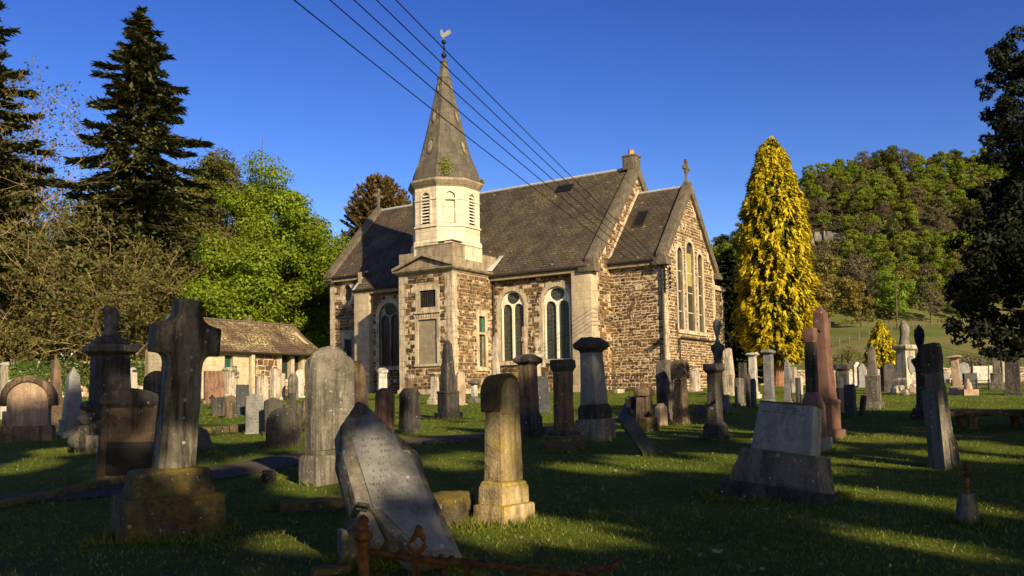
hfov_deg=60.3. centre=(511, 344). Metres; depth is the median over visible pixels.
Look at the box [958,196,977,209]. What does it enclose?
hillside tree
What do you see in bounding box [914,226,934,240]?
hillside tree
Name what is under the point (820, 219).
hillside tree
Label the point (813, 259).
hillside tree
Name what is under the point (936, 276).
hillside tree
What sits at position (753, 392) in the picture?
headstone
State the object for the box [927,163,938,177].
hillside tree
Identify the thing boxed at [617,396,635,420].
headstone
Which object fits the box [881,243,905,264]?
hillside tree
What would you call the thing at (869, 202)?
hillside tree
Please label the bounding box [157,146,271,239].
maple tree
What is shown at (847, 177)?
hillside tree
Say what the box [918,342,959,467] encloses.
pillar monument
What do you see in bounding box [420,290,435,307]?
square window
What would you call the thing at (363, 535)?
iron fence
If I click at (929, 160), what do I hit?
hillside tree
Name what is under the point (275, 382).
headstone
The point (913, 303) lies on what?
woodland tree
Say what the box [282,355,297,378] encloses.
window
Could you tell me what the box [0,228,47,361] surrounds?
evergreen shrub
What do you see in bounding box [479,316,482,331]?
narrow window
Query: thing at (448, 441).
grave kerb
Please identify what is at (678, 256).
lancet window
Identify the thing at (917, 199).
hillside tree
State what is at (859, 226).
hillside tree
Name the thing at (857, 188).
hillside tree
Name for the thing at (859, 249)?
hillside tree
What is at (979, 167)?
hillside tree
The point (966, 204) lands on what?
hillside tree
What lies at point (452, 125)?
cable
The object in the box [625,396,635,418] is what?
headstone
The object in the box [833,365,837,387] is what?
headstone
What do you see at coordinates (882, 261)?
hillside tree
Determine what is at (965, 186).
hillside tree
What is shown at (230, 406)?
headstone
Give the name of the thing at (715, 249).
hillside tree
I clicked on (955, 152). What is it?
hillside tree
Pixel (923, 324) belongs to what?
wire fence
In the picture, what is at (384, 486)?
headstone
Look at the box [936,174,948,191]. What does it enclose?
hillside tree
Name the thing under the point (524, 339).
cross monument
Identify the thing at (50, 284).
tangled tree
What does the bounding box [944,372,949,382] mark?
headstone
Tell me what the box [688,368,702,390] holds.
headstone
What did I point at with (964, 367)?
headstone
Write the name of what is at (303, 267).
maple tree
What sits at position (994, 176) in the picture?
hillside tree
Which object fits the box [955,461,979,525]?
rail stump
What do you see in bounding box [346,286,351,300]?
oval window
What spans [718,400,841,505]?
headstone
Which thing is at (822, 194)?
hillside tree
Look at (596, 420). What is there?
pillar monument
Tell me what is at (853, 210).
hillside tree
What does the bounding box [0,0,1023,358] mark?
sky
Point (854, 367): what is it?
headstone
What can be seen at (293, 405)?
headstone
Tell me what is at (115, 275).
tangled tree
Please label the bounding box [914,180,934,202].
hillside tree
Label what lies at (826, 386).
obelisk
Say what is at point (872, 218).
hillside tree
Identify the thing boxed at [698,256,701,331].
lancet window
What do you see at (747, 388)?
headstone
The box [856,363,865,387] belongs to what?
headstone
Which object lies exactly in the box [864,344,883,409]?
obelisk
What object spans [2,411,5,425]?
headstone
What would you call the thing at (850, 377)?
headstone
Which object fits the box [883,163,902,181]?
hillside tree
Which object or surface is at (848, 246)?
hillside tree
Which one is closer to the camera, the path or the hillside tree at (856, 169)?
the path
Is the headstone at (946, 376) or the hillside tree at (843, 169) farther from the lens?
the hillside tree at (843, 169)
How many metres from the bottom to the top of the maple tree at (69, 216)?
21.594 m
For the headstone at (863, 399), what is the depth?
21.06 m
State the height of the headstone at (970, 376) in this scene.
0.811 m
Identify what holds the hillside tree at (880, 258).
on the ground at (934, 330)
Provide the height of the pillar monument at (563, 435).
1.577 m
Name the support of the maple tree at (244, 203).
on the ground at (934, 330)
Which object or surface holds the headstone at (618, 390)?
on the ground at (934, 330)
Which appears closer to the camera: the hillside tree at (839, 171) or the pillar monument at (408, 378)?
the pillar monument at (408, 378)
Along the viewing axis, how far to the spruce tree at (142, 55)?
65.69 m
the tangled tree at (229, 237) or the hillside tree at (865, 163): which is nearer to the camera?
the tangled tree at (229, 237)
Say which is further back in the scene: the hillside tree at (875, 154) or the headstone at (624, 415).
the hillside tree at (875, 154)
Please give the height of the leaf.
0.022 m
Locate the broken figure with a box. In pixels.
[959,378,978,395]
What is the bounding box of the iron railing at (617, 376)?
[605,373,643,391]
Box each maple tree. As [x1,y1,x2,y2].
[0,163,70,358]
[34,187,119,355]
[144,187,225,315]
[145,176,226,235]
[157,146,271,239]
[171,233,287,322]
[193,136,322,310]
[228,188,352,347]
[302,214,339,345]
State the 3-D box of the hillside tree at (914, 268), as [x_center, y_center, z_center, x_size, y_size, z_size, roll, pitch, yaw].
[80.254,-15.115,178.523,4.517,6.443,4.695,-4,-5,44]
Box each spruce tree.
[0,0,94,359]
[27,5,228,361]
[715,249,763,384]
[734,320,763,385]
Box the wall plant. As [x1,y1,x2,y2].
[438,156,452,175]
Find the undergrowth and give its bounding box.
[718,164,1023,324]
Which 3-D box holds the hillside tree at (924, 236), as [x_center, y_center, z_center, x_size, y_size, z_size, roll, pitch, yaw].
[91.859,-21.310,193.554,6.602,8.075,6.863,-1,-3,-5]
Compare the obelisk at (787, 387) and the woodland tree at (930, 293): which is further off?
the woodland tree at (930, 293)
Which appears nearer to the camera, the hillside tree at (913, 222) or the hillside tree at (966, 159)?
the hillside tree at (913, 222)
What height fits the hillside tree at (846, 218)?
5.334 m
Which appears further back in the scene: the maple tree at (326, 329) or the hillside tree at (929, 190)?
the hillside tree at (929, 190)
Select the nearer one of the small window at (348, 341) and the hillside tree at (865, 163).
the small window at (348, 341)
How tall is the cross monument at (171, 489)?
2.182 m
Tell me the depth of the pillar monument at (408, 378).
39.06 m
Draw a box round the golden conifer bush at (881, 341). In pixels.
[861,320,896,377]
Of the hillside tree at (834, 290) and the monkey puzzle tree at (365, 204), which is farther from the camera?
the hillside tree at (834, 290)
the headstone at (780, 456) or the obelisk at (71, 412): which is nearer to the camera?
the headstone at (780, 456)
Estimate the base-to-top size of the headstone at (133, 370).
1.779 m
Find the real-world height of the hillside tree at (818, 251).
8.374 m
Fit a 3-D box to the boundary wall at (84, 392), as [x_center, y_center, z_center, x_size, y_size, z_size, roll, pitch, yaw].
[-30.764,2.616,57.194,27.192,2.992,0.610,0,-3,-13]
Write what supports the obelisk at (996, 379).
on the ground at (934, 330)
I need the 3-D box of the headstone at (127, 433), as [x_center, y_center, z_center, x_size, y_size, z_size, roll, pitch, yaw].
[-4.627,1.129,10.666,0.753,1.202,0.253,3,-5,-30]
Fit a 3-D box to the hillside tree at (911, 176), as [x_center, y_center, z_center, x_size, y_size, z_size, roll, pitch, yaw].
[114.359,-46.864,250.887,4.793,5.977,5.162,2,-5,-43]
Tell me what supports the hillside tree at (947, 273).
on the ground at (934, 330)
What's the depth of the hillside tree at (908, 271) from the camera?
173.44 m
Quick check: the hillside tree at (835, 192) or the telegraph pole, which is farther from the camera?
the hillside tree at (835, 192)
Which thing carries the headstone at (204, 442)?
on the ground at (934, 330)
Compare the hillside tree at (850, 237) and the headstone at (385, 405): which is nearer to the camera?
the headstone at (385, 405)
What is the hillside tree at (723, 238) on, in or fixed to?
on the ground at (934, 330)
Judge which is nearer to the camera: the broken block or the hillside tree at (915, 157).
the broken block
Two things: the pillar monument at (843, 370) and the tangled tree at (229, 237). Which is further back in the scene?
the tangled tree at (229, 237)
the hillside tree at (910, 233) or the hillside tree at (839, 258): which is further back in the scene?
the hillside tree at (910, 233)
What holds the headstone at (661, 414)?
on the ground at (934, 330)
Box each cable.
[294,0,669,287]
[330,0,669,283]
[354,0,669,278]
[376,0,668,273]
[396,0,669,269]
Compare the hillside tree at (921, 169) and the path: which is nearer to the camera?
the path
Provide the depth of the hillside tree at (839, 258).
177.70 m
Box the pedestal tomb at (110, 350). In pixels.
[81,306,139,453]
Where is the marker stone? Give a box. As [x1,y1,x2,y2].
[262,469,275,482]
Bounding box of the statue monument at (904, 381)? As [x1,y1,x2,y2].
[890,321,916,394]
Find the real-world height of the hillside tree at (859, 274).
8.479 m
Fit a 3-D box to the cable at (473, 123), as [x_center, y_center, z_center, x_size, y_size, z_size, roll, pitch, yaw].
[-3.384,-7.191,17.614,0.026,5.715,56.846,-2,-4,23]
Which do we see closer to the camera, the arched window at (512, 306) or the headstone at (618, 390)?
the headstone at (618, 390)
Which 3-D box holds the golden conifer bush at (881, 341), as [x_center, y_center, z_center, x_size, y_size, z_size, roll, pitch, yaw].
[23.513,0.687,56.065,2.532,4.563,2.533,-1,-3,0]
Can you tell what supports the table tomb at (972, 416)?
on the ground at (934, 330)
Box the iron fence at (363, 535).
[353,515,622,575]
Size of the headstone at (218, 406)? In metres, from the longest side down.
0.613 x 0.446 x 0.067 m
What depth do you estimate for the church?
46.05 m
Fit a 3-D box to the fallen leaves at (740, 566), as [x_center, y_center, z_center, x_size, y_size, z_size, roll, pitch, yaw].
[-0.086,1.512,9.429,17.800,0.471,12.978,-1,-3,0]
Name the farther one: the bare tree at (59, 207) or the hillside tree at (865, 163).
the hillside tree at (865, 163)
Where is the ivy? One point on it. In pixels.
(25, 368)
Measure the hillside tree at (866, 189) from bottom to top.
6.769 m
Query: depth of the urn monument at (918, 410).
19.10 m
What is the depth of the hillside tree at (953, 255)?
180.44 m
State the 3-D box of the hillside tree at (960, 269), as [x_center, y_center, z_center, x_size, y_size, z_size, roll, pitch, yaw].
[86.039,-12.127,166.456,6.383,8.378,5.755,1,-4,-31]
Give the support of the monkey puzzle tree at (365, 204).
on the ground at (934, 330)
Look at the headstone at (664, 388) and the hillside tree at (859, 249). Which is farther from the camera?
the hillside tree at (859, 249)
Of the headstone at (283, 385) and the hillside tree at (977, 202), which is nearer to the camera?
the headstone at (283, 385)
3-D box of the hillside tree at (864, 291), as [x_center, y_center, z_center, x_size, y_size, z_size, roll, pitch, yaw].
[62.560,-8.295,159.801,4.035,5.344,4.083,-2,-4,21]
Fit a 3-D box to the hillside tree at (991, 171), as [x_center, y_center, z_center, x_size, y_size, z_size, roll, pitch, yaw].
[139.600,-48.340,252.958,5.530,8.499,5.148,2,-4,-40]
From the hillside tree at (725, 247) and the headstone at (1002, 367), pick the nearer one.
the headstone at (1002, 367)
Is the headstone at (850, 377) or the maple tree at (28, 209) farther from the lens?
the maple tree at (28, 209)
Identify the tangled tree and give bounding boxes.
[0,55,207,358]
[0,114,175,360]
[0,228,202,374]
[0,260,98,362]
[21,230,264,390]
[109,210,277,300]
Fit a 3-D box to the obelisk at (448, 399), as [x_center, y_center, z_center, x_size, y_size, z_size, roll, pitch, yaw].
[-1.668,0.989,23.010,0.542,2.255,0.542,2,-4,-40]
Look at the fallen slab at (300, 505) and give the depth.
8.27 m
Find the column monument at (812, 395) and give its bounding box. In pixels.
[801,328,832,452]
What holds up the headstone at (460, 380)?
on the ground at (934, 330)
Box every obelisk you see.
[50,358,62,426]
[56,367,82,437]
[434,339,462,419]
[492,334,499,374]
[723,348,734,395]
[782,359,794,401]
[813,306,845,441]
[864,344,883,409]
[990,352,1004,388]
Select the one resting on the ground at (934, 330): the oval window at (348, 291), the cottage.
the cottage
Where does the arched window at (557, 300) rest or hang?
in the church
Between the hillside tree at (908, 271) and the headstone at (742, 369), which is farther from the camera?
the hillside tree at (908, 271)
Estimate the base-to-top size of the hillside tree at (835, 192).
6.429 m
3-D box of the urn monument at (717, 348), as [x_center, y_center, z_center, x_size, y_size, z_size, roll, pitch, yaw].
[5.425,0.644,23.207,0.520,2.731,0.520,-3,-4,33]
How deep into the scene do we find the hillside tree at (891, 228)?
201.18 m
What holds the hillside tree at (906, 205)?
on the ground at (934, 330)
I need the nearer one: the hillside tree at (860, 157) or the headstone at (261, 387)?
the headstone at (261, 387)
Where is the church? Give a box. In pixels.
[323,29,725,393]
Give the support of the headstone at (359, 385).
on the ground at (934, 330)
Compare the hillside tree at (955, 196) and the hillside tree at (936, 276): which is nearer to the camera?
the hillside tree at (936, 276)
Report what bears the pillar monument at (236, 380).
on the ground at (934, 330)
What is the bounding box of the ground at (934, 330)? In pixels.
[0,172,1023,575]
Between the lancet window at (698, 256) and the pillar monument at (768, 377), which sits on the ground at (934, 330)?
the pillar monument at (768, 377)
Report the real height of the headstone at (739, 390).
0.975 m
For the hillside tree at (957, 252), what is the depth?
185.38 m
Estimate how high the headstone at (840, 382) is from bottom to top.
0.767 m
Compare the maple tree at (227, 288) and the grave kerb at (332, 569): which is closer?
the grave kerb at (332, 569)
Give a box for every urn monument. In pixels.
[532,337,545,375]
[706,317,731,413]
[911,324,925,419]
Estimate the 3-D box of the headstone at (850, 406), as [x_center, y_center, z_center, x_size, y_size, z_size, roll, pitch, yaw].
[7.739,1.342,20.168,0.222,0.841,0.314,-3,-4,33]
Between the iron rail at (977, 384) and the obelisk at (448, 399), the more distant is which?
the iron rail at (977, 384)
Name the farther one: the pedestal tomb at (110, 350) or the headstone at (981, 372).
the headstone at (981, 372)
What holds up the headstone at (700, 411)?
on the ground at (934, 330)
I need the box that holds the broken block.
[337,518,384,565]
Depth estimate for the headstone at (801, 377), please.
36.01 m
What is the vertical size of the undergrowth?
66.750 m
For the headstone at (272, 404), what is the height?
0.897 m
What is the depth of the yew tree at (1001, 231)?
13.62 m
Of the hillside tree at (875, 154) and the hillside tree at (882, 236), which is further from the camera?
the hillside tree at (875, 154)
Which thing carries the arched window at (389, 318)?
in the church
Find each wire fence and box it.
[831,318,963,346]
[941,347,1023,365]
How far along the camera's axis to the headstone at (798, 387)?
26.45 m
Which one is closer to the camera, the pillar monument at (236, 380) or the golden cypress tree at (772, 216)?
the pillar monument at (236, 380)
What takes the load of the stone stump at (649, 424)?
on the ground at (934, 330)
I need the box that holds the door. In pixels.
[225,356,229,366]
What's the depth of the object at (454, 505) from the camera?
7.32 m
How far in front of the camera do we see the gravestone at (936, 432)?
10.59 m
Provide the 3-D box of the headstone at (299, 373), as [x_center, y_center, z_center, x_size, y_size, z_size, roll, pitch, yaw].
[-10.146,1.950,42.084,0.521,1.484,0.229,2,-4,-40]
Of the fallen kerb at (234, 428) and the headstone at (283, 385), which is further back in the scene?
the headstone at (283, 385)
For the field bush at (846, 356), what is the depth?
91.67 m
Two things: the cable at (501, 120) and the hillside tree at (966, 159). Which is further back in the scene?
the hillside tree at (966, 159)
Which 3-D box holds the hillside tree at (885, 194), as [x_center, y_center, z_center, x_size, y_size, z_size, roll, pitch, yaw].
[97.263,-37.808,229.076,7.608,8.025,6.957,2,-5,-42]
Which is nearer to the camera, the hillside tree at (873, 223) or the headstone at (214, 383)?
the headstone at (214, 383)
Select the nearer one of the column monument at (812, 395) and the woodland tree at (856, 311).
the column monument at (812, 395)
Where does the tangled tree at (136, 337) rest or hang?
on the ground at (934, 330)
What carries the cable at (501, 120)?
attached to the cable pole
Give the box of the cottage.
[136,314,317,398]
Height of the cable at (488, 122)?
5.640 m
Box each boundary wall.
[7,361,144,397]
[758,366,1023,384]
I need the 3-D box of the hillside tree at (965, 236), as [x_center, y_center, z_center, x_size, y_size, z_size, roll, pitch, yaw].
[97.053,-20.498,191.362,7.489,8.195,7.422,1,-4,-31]
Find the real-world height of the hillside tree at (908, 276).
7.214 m
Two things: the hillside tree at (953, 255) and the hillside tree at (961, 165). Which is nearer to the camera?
the hillside tree at (953, 255)
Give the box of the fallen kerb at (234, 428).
[202,424,244,432]
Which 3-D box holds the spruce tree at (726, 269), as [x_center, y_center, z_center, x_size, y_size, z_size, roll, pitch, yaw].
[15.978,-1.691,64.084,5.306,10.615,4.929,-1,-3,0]
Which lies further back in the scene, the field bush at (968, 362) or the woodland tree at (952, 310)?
the woodland tree at (952, 310)
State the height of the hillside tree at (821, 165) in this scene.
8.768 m
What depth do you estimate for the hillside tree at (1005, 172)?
246.62 m
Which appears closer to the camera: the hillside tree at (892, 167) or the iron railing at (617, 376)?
the iron railing at (617, 376)
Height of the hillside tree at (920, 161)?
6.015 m
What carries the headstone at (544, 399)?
on the ground at (934, 330)
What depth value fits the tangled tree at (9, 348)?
59.29 m
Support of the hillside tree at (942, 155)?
on the ground at (934, 330)
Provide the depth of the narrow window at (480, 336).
46.41 m
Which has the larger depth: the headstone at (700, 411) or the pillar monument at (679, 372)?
the headstone at (700, 411)
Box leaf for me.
[712,549,722,552]
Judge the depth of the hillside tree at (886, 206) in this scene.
221.71 m
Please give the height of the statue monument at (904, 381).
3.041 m
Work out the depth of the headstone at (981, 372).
62.21 m
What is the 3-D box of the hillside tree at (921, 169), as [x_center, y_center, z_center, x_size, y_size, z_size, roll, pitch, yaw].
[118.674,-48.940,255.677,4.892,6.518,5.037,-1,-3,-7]
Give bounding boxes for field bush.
[832,344,863,365]
[944,352,984,366]
[978,355,1001,365]
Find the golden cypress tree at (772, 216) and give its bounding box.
[729,136,821,385]
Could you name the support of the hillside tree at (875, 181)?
on the ground at (934, 330)
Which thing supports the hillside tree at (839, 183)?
on the ground at (934, 330)
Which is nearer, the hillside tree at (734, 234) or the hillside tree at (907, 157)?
the hillside tree at (734, 234)
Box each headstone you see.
[0,375,58,442]
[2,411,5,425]
[67,401,101,453]
[94,388,158,481]
[130,367,136,387]
[143,371,160,394]
[197,426,213,452]
[201,371,224,403]
[210,396,225,415]
[225,395,236,417]
[236,384,248,414]
[244,394,263,433]
[255,375,268,400]
[261,397,282,434]
[266,407,301,447]
[269,368,282,399]
[281,373,285,399]
[283,393,303,421]
[286,373,298,399]
[295,369,304,397]
[299,346,354,486]
[302,399,304,418]
[334,402,461,571]
[354,361,365,404]
[374,388,394,430]
[397,388,421,433]
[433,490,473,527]
[456,371,466,404]
[473,373,534,527]
[538,376,550,412]
[612,389,624,392]
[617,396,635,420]
[621,416,659,455]
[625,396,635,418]
[655,403,667,425]
[656,360,673,422]
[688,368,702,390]
[694,405,706,418]
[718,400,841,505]
[733,378,745,405]
[738,363,746,394]
[745,374,750,406]
[750,378,756,407]
[790,367,796,392]
[795,377,800,402]
[798,376,802,393]
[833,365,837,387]
[836,388,844,413]
[837,376,843,387]
[844,385,856,418]
[849,371,852,383]
[851,362,858,385]
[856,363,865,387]
[859,395,866,415]
[880,363,894,391]
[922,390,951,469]
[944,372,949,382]
[959,362,969,383]
[962,373,980,387]
[970,366,987,382]
[988,366,992,378]
[1000,361,1004,382]
[1004,355,1022,394]
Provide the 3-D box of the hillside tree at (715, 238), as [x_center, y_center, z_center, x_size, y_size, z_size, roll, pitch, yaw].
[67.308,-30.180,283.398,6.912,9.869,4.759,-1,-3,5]
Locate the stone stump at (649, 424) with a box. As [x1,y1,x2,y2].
[638,416,659,431]
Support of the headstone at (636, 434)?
on the ground at (934, 330)
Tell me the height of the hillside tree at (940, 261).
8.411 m
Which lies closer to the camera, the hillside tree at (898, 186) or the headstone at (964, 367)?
the headstone at (964, 367)
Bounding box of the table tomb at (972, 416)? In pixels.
[950,409,1023,428]
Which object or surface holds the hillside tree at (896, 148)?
on the ground at (934, 330)
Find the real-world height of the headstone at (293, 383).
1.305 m
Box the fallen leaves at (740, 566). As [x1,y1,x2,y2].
[16,431,1016,575]
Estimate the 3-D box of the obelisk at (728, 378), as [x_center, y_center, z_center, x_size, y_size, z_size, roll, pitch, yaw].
[8.926,1.206,36.231,0.422,2.113,0.527,-3,-4,33]
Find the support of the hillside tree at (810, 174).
on the ground at (934, 330)
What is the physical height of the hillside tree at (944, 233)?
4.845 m
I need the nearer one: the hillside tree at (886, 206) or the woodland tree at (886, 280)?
the woodland tree at (886, 280)
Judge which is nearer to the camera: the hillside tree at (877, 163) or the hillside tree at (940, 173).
the hillside tree at (940, 173)
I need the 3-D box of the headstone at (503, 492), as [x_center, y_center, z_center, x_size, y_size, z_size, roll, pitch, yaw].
[-0.073,0.965,7.465,0.364,1.438,0.447,-4,-4,38]
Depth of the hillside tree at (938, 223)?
209.65 m
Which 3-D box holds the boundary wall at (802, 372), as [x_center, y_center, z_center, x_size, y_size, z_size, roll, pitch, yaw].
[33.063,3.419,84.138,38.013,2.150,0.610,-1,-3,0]
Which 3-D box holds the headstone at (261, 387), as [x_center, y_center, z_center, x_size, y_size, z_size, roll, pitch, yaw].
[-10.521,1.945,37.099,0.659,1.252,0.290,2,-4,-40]
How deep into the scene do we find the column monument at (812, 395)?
12.71 m
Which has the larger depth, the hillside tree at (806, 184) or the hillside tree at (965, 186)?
the hillside tree at (806, 184)
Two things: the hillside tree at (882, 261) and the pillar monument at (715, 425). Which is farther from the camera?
the hillside tree at (882, 261)
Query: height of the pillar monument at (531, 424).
1.697 m
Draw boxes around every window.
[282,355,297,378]
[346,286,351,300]
[346,339,351,357]
[380,303,399,366]
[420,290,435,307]
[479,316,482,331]
[479,335,483,366]
[501,291,523,361]
[544,286,570,359]
[677,250,681,328]
[687,244,692,330]
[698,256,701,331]
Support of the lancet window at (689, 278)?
in the church
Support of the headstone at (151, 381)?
on the ground at (934, 330)
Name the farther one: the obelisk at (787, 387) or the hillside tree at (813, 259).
the hillside tree at (813, 259)
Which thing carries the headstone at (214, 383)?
on the ground at (934, 330)
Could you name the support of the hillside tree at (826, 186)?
on the ground at (934, 330)
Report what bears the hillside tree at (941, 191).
on the ground at (934, 330)
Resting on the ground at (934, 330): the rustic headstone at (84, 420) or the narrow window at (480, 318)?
the rustic headstone at (84, 420)
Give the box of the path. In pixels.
[0,418,622,503]
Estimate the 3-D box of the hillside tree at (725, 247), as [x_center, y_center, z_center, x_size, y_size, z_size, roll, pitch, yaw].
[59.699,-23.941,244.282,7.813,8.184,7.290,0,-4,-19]
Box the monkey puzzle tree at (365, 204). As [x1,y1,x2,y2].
[339,172,411,246]
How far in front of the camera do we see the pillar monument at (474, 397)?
33.05 m
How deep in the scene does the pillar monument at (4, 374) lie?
26.68 m
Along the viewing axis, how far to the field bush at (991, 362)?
91.86 m
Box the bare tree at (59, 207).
[0,70,183,360]
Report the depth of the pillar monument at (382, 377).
37.05 m
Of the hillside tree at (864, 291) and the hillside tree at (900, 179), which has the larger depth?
the hillside tree at (900, 179)
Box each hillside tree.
[711,235,720,245]
[712,246,721,266]
[714,234,728,248]
[715,243,736,261]
[728,230,739,249]
[801,164,816,183]
[802,180,812,192]
[807,253,818,270]
[808,184,822,199]
[811,196,830,214]
[812,261,833,276]
[813,211,831,228]
[813,243,835,260]
[814,162,831,183]
[814,190,831,206]
[817,172,833,192]
[818,266,840,294]
[821,164,837,179]
[829,192,852,213]
[830,186,849,203]
[831,159,854,175]
[831,255,850,279]
[833,166,841,181]
[835,171,852,187]
[835,180,846,191]
[837,256,866,284]
[839,165,848,175]
[839,214,859,227]
[839,242,856,259]
[840,229,870,253]
[842,253,873,276]
[844,244,872,272]
[845,199,867,219]
[846,286,867,303]
[849,165,866,180]
[850,219,864,234]
[850,263,879,294]
[852,190,876,214]
[854,150,874,171]
[854,185,868,193]
[856,186,879,199]
[858,157,870,171]
[858,233,888,252]
[858,237,886,269]
[862,213,880,229]
[862,220,881,240]
[865,171,889,184]
[869,149,889,167]
[870,152,880,170]
[870,176,888,195]
[870,251,905,272]
[872,183,900,212]
[872,257,891,273]
[874,156,887,167]
[874,200,889,220]
[879,146,901,166]
[880,218,906,246]
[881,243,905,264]
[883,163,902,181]
[889,145,899,166]
[889,230,915,255]
[891,262,918,290]
[892,233,925,261]
[893,175,906,189]
[893,199,917,217]
[894,181,904,192]
[896,267,913,279]
[897,148,917,171]
[899,182,919,202]
[899,211,921,229]
[900,254,920,272]
[901,185,927,209]
[905,170,922,184]
[906,152,924,168]
[908,155,926,167]
[909,241,935,268]
[912,165,931,179]
[912,230,946,255]
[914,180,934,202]
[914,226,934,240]
[915,176,931,188]
[916,273,945,298]
[917,264,936,282]
[924,196,951,220]
[925,156,934,169]
[926,207,950,231]
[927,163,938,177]
[927,181,945,197]
[928,247,956,277]
[930,153,940,166]
[933,195,950,204]
[933,230,952,243]
[934,270,961,295]
[935,151,952,170]
[935,170,951,190]
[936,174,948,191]
[936,231,957,252]
[939,230,974,257]
[942,252,961,271]
[944,159,973,180]
[946,149,964,166]
[948,187,967,204]
[948,240,969,264]
[953,199,976,218]
[953,255,963,271]
[954,174,977,195]
[954,260,973,290]
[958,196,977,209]
[963,156,970,165]
[965,158,987,177]
[966,171,986,186]
[967,147,990,171]
[974,194,990,205]
[979,173,1001,186]
[987,163,1003,174]
[990,170,1010,178]
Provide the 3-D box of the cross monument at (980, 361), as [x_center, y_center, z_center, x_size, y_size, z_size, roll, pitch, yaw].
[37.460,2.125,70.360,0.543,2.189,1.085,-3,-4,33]
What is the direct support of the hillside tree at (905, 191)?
on the ground at (934, 330)
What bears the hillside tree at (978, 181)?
on the ground at (934, 330)
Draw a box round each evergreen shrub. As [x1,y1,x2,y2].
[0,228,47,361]
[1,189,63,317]
[38,303,80,357]
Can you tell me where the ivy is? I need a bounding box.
[0,358,144,393]
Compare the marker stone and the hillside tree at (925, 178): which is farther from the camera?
the hillside tree at (925, 178)
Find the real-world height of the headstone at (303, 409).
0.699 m
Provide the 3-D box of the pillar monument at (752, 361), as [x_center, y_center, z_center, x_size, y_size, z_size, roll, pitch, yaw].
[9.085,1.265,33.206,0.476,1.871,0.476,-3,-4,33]
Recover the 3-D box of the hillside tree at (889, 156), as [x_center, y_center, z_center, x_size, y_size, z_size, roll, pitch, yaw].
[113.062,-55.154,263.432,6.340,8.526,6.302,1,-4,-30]
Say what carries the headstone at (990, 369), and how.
on the ground at (934, 330)
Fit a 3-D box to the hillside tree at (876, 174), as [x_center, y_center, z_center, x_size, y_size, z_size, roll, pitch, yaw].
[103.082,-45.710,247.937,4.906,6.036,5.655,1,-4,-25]
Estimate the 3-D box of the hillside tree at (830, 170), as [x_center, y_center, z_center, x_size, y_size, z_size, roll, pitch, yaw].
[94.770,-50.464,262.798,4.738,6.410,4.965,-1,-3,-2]
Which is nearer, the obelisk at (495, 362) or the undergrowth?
the obelisk at (495, 362)
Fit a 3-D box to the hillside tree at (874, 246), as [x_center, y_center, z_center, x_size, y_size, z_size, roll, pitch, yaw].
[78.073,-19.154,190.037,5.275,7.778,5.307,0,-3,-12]
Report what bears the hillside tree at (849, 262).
on the ground at (934, 330)
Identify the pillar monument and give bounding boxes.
[0,362,8,418]
[221,367,236,396]
[235,376,238,393]
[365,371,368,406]
[376,368,387,390]
[404,374,413,387]
[427,372,440,403]
[468,380,480,402]
[513,354,545,438]
[541,359,586,451]
[573,337,615,442]
[634,385,653,421]
[670,359,689,424]
[699,363,732,440]
[745,353,761,398]
[760,349,776,401]
[836,364,849,385]
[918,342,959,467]
[946,355,963,394]
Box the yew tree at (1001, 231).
[941,24,1023,362]
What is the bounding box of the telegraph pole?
[892,281,898,328]
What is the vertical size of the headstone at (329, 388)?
1.728 m
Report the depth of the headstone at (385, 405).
17.35 m
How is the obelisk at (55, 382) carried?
on the ground at (934, 330)
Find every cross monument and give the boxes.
[109,298,225,543]
[521,327,527,353]
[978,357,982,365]
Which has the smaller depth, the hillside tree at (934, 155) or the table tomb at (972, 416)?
the table tomb at (972, 416)
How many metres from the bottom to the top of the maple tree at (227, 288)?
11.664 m
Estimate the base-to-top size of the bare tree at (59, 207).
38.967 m
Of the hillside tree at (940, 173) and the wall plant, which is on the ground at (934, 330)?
the hillside tree at (940, 173)
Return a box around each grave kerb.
[0,478,121,507]
[311,563,349,575]
[422,438,477,444]
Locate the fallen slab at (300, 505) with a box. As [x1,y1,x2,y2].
[279,495,345,512]
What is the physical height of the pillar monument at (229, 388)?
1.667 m
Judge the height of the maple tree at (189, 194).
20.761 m
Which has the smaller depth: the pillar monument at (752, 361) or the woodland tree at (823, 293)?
the pillar monument at (752, 361)
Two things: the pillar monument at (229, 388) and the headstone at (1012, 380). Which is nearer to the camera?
the headstone at (1012, 380)
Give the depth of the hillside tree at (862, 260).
173.51 m
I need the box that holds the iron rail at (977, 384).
[951,379,989,390]
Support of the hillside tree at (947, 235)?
on the ground at (934, 330)
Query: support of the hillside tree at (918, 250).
on the ground at (934, 330)
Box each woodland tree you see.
[809,253,862,328]
[845,281,875,327]
[868,269,920,319]
[907,299,916,307]
[913,280,945,322]
[944,302,958,316]
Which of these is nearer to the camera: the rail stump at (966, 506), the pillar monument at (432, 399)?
the rail stump at (966, 506)
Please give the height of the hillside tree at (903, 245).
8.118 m
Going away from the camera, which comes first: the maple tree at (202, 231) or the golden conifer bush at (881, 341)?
the golden conifer bush at (881, 341)
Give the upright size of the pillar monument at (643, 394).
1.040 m
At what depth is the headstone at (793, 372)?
37.96 m
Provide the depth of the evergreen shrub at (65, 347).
65.04 m

